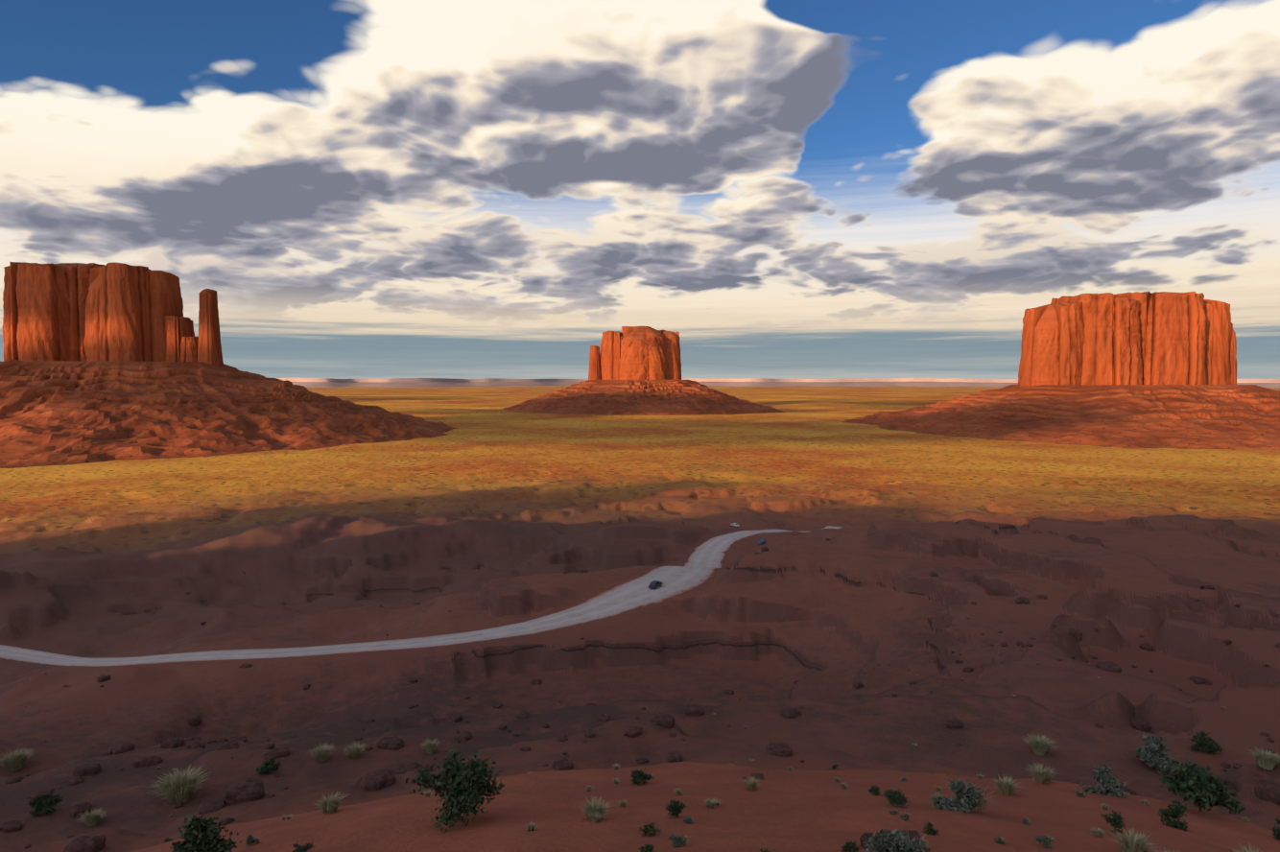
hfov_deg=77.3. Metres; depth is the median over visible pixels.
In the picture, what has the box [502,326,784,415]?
mitten butte
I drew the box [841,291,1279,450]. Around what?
merrick butte
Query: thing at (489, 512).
ground
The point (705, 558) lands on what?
dirt road
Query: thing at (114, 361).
mitten butte
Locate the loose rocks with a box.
[0,529,1279,851]
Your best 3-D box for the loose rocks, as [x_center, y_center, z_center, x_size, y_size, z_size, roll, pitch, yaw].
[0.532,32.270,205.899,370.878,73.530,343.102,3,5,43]
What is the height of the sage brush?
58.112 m
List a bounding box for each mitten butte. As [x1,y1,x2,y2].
[0,261,457,468]
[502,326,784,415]
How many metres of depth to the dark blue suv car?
218.05 m
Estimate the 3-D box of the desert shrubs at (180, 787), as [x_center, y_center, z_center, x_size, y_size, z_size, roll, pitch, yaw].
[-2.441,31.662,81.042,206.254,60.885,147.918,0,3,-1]
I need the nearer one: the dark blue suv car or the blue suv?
the dark blue suv car
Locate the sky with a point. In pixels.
(363, 189)
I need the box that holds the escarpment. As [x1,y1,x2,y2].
[276,378,1279,388]
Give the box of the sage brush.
[164,701,1232,851]
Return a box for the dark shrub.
[27,730,1279,851]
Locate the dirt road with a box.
[0,525,842,666]
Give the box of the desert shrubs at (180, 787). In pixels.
[0,672,1279,851]
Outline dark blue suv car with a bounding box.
[648,580,663,589]
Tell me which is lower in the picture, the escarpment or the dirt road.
the dirt road
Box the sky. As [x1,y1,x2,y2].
[0,0,1279,379]
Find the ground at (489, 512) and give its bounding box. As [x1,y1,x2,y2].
[0,385,1279,851]
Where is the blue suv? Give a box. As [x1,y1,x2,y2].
[758,539,765,545]

